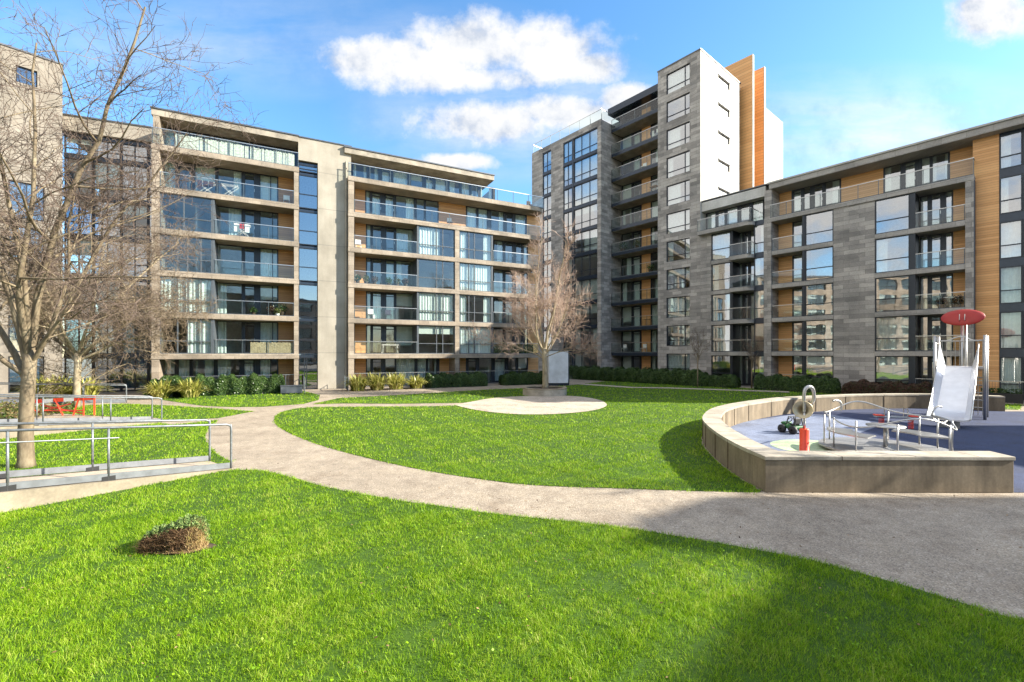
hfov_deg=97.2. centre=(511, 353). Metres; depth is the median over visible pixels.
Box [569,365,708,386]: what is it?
hedge
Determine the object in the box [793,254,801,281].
window
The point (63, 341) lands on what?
bare tree
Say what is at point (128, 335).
window
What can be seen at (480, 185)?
window
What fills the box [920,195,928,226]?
window
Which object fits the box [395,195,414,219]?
window
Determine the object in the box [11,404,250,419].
lawn
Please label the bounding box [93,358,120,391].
window
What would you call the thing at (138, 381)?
window
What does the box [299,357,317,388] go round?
door
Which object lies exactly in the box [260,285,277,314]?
window
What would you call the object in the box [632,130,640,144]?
door
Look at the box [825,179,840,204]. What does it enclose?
window
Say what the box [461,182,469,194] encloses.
window
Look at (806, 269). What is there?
window
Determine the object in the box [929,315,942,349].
door
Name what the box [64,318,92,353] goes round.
window
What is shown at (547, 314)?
window
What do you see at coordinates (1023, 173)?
window
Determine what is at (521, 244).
door
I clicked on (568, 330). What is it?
window
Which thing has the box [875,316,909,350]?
window
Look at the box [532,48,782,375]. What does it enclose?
apartment tower
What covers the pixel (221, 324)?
window
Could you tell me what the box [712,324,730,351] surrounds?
window
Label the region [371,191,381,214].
window
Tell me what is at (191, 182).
door
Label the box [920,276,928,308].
window
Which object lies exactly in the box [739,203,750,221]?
door
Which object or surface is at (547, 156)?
window
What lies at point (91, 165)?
window
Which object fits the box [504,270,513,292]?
door
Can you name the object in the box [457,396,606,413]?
patio
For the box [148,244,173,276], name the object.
window
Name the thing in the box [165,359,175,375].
window
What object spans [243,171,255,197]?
door
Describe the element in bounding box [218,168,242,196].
window
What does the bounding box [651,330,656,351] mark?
window
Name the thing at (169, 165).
window
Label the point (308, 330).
stair window
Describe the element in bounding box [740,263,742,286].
window
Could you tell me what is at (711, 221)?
window
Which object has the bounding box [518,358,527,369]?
window
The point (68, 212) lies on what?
window
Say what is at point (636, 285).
door
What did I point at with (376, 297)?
door
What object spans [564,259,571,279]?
window
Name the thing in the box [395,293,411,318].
window
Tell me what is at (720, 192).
slot window
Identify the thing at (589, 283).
window
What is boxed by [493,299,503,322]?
window
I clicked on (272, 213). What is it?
window
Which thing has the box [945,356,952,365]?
window
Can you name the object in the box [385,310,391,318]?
balcony chair
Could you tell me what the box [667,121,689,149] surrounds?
window
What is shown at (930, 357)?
door
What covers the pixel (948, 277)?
window
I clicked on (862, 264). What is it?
apartment block
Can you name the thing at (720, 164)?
slot window
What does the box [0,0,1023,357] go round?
sky
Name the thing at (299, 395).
lawn
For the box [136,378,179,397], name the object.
flax plant
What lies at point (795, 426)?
toy buggy
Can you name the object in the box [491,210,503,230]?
window
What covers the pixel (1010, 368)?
window
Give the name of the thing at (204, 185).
drying rack
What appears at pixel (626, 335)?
window
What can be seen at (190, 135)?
door
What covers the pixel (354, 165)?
window
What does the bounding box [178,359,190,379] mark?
window
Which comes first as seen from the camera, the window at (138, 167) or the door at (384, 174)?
the window at (138, 167)
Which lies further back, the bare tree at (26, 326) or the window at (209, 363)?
the window at (209, 363)
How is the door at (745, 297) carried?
in the apartment block at (862, 264)
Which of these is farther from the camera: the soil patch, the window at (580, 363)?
the window at (580, 363)
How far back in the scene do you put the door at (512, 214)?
42.15 m
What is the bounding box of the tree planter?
[522,386,566,395]
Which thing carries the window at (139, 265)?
in the apartment wing
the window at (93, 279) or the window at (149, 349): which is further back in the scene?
the window at (149, 349)
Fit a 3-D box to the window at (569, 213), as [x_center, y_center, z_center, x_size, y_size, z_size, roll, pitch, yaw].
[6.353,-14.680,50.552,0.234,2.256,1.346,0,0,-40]
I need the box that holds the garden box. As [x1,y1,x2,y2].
[280,385,302,393]
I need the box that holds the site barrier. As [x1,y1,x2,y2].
[35,396,95,415]
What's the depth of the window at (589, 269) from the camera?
48.35 m
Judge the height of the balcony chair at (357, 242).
0.860 m
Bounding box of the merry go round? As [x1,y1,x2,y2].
[818,399,957,450]
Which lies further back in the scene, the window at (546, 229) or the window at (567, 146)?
the window at (546, 229)
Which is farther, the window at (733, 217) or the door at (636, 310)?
the door at (636, 310)
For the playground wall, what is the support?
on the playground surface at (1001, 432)
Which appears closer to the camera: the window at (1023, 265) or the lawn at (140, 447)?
the lawn at (140, 447)
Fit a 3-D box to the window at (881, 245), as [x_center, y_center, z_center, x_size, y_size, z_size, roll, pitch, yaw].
[25.157,-6.560,29.862,0.234,2.296,1.773,0,0,-40]
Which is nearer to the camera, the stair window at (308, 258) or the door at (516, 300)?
the stair window at (308, 258)
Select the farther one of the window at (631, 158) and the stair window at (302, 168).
the window at (631, 158)
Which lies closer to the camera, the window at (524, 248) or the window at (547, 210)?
the window at (524, 248)
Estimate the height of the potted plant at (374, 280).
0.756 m
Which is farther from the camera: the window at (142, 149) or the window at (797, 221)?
the window at (797, 221)
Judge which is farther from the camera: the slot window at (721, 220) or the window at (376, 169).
the slot window at (721, 220)
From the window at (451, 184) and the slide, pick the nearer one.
the slide
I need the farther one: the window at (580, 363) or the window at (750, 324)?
the window at (580, 363)
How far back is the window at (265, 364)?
33.30 m
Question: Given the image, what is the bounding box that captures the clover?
[0,509,1019,681]
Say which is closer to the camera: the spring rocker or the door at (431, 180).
the spring rocker
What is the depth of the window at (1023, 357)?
25.72 m
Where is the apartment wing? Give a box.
[63,113,173,391]
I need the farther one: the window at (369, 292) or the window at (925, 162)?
the window at (369, 292)
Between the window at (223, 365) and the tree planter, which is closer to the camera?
the tree planter
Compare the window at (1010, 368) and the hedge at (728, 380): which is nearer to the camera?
the window at (1010, 368)
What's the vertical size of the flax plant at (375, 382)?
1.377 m
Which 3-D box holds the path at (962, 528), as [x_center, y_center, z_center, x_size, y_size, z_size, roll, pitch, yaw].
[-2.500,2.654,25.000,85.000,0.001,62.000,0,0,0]
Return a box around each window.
[8,180,43,220]
[8,315,43,351]
[8,356,43,392]
[9,228,42,256]
[16,66,36,86]
[64,136,92,153]
[64,157,92,195]
[64,197,92,234]
[64,238,92,274]
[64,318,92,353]
[64,358,92,381]
[65,279,92,313]
[93,140,120,159]
[93,161,120,197]
[93,201,120,236]
[93,240,120,275]
[93,279,120,314]
[93,318,120,353]
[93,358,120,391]
[121,144,147,162]
[121,164,147,200]
[121,203,147,238]
[121,242,147,276]
[121,280,147,312]
[121,319,147,353]
[121,358,147,390]
[148,168,150,201]
[148,206,173,239]
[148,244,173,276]
[148,321,173,353]
[148,358,173,384]
[165,127,175,145]
[165,160,175,187]
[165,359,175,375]
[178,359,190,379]
[192,359,214,377]
[193,132,212,149]
[194,164,215,192]
[216,136,239,155]
[217,359,239,377]
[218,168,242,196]
[218,206,242,235]
[218,244,242,274]
[218,282,242,313]
[218,321,242,352]
[260,174,277,200]
[260,211,277,238]
[260,248,277,276]
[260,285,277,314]
[260,322,277,352]
[260,359,277,377]
[272,146,293,164]
[298,164,317,173]
[299,174,317,209]
[299,211,317,245]
[299,247,317,281]
[299,284,317,317]
[299,321,317,353]
[353,162,367,177]
[366,190,370,213]
[366,224,370,248]
[366,258,370,282]
[366,291,370,317]
[366,325,370,352]
[366,358,370,385]
[369,165,378,179]
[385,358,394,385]
[393,170,407,184]
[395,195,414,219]
[395,228,411,252]
[395,260,411,285]
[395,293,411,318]
[395,326,411,352]
[395,358,414,384]
[410,173,422,186]
[416,198,424,220]
[417,358,426,382]
[425,200,438,222]
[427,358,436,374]
[435,177,446,190]
[449,180,459,193]
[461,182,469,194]
[467,206,476,227]
[471,184,478,196]
[478,208,487,228]
[480,185,492,198]
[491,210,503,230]
[493,240,503,261]
[493,269,503,291]
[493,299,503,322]
[493,328,503,352]
[515,213,525,233]
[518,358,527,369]
[523,243,527,263]
[543,151,550,172]
[543,173,550,194]
[543,196,550,216]
[543,218,550,238]
[543,241,550,260]
[543,263,550,283]
[543,286,550,305]
[543,308,550,327]
[564,140,571,162]
[564,164,571,186]
[564,188,571,209]
[564,211,571,232]
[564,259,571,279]
[564,282,571,302]
[564,306,570,325]
[564,330,571,349]
[574,128,596,158]
[574,153,596,182]
[574,178,596,206]
[574,203,596,229]
[574,228,596,253]
[574,253,596,277]
[574,278,596,301]
[574,303,596,325]
[574,328,596,349]
[574,353,595,366]
[622,134,631,148]
[622,158,631,174]
[622,183,631,199]
[622,208,631,224]
[622,232,631,248]
[622,257,631,275]
[622,282,631,300]
[622,306,631,326]
[622,331,631,351]
[622,356,631,368]
[651,148,657,163]
[651,200,657,217]
[651,226,657,244]
[651,278,657,297]
[651,304,657,324]
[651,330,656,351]
[651,356,654,369]
[667,63,689,93]
[667,92,689,121]
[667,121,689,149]
[667,150,689,177]
[667,179,689,205]
[667,208,689,233]
[667,238,689,261]
[667,267,689,289]
[667,296,689,317]
[667,325,689,345]
[667,354,689,370]
[706,211,715,228]
[712,231,730,260]
[712,262,730,290]
[712,293,730,320]
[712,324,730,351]
[712,356,730,374]
[718,73,729,89]
[718,102,729,116]
[718,130,729,143]
[718,158,729,171]
[718,186,729,195]
[719,215,723,224]
[719,271,729,280]
[719,299,726,307]
[727,206,737,224]
[740,232,742,253]
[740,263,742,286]
[740,294,742,318]
[740,325,742,350]
[740,356,742,384]
[750,230,755,253]
[750,261,755,284]
[750,293,755,318]
[750,324,755,351]
[750,359,755,384]
[752,200,763,220]
[754,224,763,253]
[754,257,763,285]
[754,290,763,318]
[754,323,763,349]
[754,356,763,377]
[793,221,801,246]
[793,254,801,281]
[793,288,801,315]
[793,322,801,350]
[793,356,801,375]
[803,186,810,209]
[805,210,832,245]
[805,246,832,280]
[805,283,832,315]
[805,319,832,350]
[805,356,832,377]
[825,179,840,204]
[875,194,909,233]
[875,234,909,272]
[875,275,909,311]
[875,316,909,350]
[875,356,909,383]
[884,163,901,192]
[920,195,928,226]
[920,235,928,267]
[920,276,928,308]
[920,316,928,349]
[920,356,928,382]
[921,156,930,184]
[931,152,948,182]
[945,190,952,222]
[945,232,952,264]
[945,273,952,307]
[945,323,952,349]
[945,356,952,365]
[999,130,1022,169]
[999,173,1022,214]
[999,219,1022,258]
[999,265,1022,303]
[999,311,1022,348]
[999,357,1022,393]
[1023,130,1023,164]
[1023,173,1023,210]
[1023,219,1023,256]
[1023,265,1023,302]
[1023,311,1023,348]
[1023,357,1023,399]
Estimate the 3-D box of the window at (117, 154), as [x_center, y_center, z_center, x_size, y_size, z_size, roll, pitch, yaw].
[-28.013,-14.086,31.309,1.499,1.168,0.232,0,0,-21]
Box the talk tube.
[792,385,815,450]
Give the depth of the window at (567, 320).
50.80 m
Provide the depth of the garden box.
29.91 m
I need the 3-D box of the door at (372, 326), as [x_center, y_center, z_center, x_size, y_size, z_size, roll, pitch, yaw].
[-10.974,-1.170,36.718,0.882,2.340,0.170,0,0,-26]
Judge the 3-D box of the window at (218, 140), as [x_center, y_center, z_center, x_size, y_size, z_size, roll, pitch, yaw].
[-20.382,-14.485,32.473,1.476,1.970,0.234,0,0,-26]
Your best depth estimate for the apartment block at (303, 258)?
34.47 m
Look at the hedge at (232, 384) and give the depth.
28.88 m
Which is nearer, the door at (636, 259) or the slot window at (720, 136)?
the slot window at (720, 136)
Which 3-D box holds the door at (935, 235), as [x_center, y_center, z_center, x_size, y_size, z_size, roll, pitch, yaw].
[27.370,-6.560,29.144,0.170,2.296,0.640,0,0,-40]
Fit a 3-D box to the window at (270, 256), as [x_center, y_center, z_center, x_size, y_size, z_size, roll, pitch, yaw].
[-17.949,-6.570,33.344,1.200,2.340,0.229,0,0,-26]
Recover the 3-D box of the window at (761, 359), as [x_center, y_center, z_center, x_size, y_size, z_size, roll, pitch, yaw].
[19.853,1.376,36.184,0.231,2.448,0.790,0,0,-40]
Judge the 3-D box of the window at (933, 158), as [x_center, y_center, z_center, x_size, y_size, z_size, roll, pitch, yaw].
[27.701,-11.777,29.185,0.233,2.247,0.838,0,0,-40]
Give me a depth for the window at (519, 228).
42.75 m
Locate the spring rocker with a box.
[873,407,917,428]
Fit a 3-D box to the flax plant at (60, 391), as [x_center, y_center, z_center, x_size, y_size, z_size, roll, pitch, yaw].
[-26.459,1.867,26.608,3.147,1.525,2.878,0,0,-38]
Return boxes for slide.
[925,309,988,428]
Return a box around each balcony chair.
[283,195,289,202]
[355,239,361,247]
[355,343,361,352]
[368,309,373,314]
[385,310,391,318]
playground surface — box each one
[731,414,873,450]
[756,408,1023,491]
[770,440,832,450]
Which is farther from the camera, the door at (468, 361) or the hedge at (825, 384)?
the door at (468, 361)
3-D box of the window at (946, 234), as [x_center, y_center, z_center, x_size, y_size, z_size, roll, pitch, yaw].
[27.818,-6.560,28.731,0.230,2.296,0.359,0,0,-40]
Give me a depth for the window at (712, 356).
38.52 m
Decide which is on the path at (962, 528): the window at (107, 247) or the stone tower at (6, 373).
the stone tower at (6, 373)
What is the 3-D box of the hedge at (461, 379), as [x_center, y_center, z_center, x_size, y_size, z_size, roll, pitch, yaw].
[-4.453,2.040,36.379,5.277,1.254,1.601,0,0,-26]
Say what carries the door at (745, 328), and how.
in the apartment block at (862, 264)
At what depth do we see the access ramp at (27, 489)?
8.71 m
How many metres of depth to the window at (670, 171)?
41.77 m
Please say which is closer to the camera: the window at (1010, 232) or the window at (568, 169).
the window at (1010, 232)
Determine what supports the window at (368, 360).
in the apartment block at (303, 258)
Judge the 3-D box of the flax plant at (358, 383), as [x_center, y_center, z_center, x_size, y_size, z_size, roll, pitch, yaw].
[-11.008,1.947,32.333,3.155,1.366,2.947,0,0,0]
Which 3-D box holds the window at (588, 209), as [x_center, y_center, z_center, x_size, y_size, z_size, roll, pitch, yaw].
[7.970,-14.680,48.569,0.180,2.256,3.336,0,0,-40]
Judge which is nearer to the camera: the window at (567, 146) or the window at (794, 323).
the window at (794, 323)
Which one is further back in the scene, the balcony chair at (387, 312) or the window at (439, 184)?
the window at (439, 184)
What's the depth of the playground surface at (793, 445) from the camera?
12.99 m
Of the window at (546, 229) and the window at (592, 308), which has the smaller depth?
the window at (592, 308)
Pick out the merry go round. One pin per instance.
(856, 441)
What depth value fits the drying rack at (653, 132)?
44.48 m
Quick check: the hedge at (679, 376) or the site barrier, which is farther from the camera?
the hedge at (679, 376)
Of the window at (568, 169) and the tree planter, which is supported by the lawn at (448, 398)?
the tree planter
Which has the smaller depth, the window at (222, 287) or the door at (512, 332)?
the window at (222, 287)
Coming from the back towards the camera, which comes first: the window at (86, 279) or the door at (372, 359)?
the door at (372, 359)
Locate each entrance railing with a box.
[303,376,304,392]
[344,375,348,390]
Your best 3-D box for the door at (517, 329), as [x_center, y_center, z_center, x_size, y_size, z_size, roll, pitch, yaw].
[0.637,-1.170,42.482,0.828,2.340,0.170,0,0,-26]
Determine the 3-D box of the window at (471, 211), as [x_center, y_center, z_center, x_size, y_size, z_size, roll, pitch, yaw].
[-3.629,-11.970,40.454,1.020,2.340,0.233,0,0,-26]
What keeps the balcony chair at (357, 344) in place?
on the apartment block at (303, 258)
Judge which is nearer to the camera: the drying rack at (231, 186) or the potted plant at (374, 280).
the drying rack at (231, 186)
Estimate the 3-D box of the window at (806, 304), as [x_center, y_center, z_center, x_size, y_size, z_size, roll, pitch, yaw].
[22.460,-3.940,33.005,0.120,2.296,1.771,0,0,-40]
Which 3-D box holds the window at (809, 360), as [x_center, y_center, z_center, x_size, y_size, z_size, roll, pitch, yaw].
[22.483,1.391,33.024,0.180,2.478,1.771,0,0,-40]
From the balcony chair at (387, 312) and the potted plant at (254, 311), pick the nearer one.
the potted plant at (254, 311)
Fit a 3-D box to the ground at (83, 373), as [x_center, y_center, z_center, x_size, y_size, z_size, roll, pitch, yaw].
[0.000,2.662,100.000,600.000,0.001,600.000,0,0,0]
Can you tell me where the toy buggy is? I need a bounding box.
[777,416,806,433]
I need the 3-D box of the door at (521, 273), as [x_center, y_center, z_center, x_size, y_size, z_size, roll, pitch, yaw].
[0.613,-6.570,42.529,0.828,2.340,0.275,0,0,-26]
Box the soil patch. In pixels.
[149,543,215,553]
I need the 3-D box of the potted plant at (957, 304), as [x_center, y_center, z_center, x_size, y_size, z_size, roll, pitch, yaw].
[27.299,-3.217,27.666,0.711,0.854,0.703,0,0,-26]
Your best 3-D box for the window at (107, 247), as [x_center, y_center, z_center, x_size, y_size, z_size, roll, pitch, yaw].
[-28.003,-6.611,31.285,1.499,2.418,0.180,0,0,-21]
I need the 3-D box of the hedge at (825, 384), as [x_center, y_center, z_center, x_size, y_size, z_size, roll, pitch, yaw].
[20.044,2.034,31.974,1.610,1.276,5.475,0,0,-40]
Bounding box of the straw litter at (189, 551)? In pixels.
[148,544,209,553]
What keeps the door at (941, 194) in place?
in the apartment block at (862, 264)
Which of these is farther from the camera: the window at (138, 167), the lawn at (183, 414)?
the window at (138, 167)
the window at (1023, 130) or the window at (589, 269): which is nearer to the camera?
the window at (1023, 130)
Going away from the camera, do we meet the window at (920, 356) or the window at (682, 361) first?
the window at (920, 356)
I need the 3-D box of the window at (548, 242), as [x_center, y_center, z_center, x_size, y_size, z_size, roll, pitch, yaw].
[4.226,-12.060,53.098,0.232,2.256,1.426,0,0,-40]
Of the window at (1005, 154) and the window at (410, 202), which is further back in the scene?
the window at (410, 202)
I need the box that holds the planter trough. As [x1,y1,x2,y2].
[980,388,1022,403]
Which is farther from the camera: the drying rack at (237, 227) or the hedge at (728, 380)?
the hedge at (728, 380)
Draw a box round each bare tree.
[0,0,268,468]
[0,188,222,406]
[459,212,603,388]
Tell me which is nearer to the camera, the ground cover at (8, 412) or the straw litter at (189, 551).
the straw litter at (189, 551)
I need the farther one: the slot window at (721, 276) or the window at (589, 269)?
the window at (589, 269)
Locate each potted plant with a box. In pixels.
[249,307,257,313]
[266,305,274,314]
[273,307,280,314]
[276,303,287,314]
[355,274,360,282]
[362,275,368,282]
[371,276,377,283]
[386,277,391,284]
[393,277,400,284]
[402,278,408,285]
[647,264,654,271]
[935,297,947,307]
[950,294,963,306]
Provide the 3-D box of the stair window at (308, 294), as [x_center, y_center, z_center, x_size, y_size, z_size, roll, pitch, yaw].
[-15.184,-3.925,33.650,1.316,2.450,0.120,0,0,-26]
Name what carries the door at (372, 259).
in the apartment block at (303, 258)
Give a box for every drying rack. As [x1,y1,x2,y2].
[197,180,213,191]
[222,183,238,194]
[234,223,250,235]
[650,129,657,135]
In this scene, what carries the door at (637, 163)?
in the apartment tower at (717, 125)
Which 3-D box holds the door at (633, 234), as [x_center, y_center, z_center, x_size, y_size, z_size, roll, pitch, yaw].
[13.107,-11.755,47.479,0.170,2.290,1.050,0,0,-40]
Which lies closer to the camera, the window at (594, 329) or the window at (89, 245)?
the window at (89, 245)
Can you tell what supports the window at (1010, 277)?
in the apartment block at (862, 264)
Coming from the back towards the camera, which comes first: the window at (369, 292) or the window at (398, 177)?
the window at (398, 177)
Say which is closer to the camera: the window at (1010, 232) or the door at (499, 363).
the window at (1010, 232)
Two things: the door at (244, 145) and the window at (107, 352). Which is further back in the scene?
the door at (244, 145)
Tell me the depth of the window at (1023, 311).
25.72 m
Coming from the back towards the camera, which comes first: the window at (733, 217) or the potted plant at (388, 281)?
the window at (733, 217)
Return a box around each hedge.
[147,372,285,396]
[424,371,487,387]
[498,371,542,385]
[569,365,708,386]
[707,374,740,387]
[753,374,841,393]
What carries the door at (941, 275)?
in the apartment block at (862, 264)
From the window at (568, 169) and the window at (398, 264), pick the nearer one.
the window at (398, 264)
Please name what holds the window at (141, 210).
in the apartment wing
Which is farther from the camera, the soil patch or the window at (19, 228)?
the window at (19, 228)
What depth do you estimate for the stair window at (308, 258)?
33.65 m
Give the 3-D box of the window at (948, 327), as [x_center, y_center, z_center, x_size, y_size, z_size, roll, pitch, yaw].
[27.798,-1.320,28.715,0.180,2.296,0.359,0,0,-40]
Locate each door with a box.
[178,129,191,136]
[178,161,192,189]
[242,141,254,157]
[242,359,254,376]
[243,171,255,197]
[243,209,255,236]
[243,246,255,275]
[243,284,255,313]
[243,321,255,352]
[259,144,270,149]
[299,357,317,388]
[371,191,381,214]
[371,225,382,249]
[371,258,382,283]
[371,291,382,318]
[371,325,382,352]
[371,358,382,376]
[380,167,390,181]
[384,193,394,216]
[385,226,394,250]
[385,259,394,284]
[385,292,394,318]
[385,325,394,352]
[425,175,433,188]
[467,358,476,373]
[494,358,505,381]
[504,241,513,262]
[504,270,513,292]
[504,299,513,322]
[504,329,513,352]
[506,212,513,232]
[515,242,522,263]
[515,271,522,293]
[515,300,522,322]
[515,329,522,352]
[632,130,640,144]
[632,155,640,170]
[632,180,640,196]
[632,205,640,222]
[632,230,640,248]
[632,255,640,273]
[632,280,640,299]
[632,306,640,325]
[632,331,640,351]
[632,356,640,368]
[717,209,725,226]
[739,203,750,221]
[744,231,748,253]
[744,262,748,285]
[744,293,748,318]
[744,324,748,350]
[744,356,748,384]
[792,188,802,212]
[813,183,823,207]
[903,160,916,188]
[929,192,942,224]
[929,233,942,266]
[929,274,942,308]
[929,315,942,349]
[929,356,932,383]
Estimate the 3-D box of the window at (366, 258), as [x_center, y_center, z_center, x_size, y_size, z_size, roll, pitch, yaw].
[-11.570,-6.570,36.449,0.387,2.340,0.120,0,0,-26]
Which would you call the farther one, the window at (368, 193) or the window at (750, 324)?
the window at (750, 324)
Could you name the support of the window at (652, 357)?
in the apartment tower at (717, 125)
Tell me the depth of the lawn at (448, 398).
27.35 m
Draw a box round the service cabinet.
[547,350,568,385]
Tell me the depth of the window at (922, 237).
29.70 m
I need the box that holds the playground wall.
[702,393,1014,492]
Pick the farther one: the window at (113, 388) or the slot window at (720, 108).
the slot window at (720, 108)
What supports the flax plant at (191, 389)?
on the lawn at (299, 395)
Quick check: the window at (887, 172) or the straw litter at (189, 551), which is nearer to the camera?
the straw litter at (189, 551)
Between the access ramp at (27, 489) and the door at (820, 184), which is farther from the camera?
the door at (820, 184)
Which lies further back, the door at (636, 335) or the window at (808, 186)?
the door at (636, 335)
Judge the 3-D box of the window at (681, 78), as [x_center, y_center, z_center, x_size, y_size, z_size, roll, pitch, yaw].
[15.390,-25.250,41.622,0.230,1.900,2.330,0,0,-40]
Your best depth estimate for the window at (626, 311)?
48.52 m
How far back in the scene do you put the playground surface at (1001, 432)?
15.38 m
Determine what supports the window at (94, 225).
in the apartment wing
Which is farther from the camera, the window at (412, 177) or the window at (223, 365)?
the window at (412, 177)
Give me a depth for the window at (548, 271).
53.15 m
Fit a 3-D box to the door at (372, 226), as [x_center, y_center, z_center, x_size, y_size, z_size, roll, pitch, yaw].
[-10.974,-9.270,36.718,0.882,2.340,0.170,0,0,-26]
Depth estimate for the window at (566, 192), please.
50.90 m
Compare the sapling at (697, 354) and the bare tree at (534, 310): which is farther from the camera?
the sapling at (697, 354)
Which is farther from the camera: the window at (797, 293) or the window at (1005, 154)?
the window at (797, 293)
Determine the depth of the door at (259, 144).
33.39 m
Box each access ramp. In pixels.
[0,382,126,407]
[0,394,162,438]
[0,419,231,512]
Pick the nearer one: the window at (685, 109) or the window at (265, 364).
the window at (265, 364)
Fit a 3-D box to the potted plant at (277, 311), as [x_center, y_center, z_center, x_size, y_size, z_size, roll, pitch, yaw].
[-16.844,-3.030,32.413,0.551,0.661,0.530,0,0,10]
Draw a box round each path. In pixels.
[2,379,1023,617]
[583,384,788,391]
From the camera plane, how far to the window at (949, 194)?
28.77 m
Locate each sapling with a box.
[682,327,711,387]
[737,330,761,387]
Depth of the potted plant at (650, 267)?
44.60 m
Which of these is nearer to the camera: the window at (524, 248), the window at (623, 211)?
the window at (524, 248)
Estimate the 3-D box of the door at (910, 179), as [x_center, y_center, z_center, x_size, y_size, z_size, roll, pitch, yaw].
[26.732,-11.777,30.305,0.279,2.247,0.723,0,0,-40]
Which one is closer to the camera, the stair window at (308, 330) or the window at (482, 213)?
the stair window at (308, 330)
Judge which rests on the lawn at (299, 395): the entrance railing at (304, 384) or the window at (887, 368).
the entrance railing at (304, 384)
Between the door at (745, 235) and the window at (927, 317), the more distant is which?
the door at (745, 235)
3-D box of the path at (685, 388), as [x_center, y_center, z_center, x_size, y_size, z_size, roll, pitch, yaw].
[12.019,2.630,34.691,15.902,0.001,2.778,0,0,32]
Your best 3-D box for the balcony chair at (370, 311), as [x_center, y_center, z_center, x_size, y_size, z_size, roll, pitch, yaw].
[-11.164,-3.130,35.730,0.420,0.860,0.430,0,0,-26]
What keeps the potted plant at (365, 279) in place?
on the apartment block at (303, 258)
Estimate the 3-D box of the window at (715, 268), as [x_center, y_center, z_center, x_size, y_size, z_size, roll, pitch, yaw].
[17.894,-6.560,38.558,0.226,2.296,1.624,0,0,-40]
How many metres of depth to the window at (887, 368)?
29.90 m
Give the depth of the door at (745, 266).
38.25 m
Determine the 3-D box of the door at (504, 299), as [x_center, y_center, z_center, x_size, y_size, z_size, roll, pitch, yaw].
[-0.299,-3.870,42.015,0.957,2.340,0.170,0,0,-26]
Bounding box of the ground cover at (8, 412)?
[0,400,73,418]
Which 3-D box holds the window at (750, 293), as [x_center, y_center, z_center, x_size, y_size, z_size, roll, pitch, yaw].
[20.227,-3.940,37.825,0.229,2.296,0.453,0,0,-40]
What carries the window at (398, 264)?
in the apartment block at (303, 258)
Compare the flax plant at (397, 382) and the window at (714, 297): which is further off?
the window at (714, 297)
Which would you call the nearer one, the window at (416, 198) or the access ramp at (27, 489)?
the access ramp at (27, 489)
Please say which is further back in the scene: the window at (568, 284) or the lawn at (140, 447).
the window at (568, 284)
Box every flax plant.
[15,374,69,398]
[40,374,72,398]
[59,376,116,396]
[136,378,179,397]
[167,377,209,397]
[339,372,368,390]
[365,372,393,389]
[382,371,412,388]
[406,375,427,388]
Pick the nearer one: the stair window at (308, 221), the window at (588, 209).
the stair window at (308, 221)
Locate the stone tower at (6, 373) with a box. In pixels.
[0,42,63,398]
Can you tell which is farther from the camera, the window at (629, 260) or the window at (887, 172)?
the window at (629, 260)
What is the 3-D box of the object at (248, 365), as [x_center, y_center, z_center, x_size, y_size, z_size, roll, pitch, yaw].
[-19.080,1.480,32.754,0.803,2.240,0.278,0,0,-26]
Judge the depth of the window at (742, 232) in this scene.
38.54 m
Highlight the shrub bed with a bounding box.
[841,379,931,393]
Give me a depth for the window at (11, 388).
27.20 m
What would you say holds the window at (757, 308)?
in the apartment block at (862, 264)
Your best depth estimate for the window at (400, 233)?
37.83 m
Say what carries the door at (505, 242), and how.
in the apartment block at (303, 258)
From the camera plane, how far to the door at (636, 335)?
47.67 m
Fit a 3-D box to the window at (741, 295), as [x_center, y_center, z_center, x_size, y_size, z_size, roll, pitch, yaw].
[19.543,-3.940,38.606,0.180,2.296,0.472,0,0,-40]
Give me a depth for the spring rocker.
15.84 m
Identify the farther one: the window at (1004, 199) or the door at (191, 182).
the door at (191, 182)
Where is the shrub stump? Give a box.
[128,513,211,554]
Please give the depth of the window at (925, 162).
29.74 m
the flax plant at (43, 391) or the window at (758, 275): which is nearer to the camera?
the flax plant at (43, 391)
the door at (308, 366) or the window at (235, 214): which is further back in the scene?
the door at (308, 366)
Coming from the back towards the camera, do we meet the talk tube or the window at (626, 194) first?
the window at (626, 194)
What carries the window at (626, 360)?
in the apartment tower at (717, 125)
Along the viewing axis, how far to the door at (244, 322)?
32.58 m
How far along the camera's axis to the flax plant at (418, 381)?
34.21 m
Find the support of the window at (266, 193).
in the apartment block at (303, 258)
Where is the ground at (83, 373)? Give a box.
[63,359,1023,402]
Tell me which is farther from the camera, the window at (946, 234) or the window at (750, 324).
the window at (750, 324)
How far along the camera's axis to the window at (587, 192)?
48.67 m
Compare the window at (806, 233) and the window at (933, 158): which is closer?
the window at (933, 158)
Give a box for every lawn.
[0,420,228,477]
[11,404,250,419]
[144,391,319,406]
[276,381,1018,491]
[317,388,524,403]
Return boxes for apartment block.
[150,106,543,388]
[697,113,1023,400]
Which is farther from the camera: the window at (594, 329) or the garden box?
the window at (594, 329)

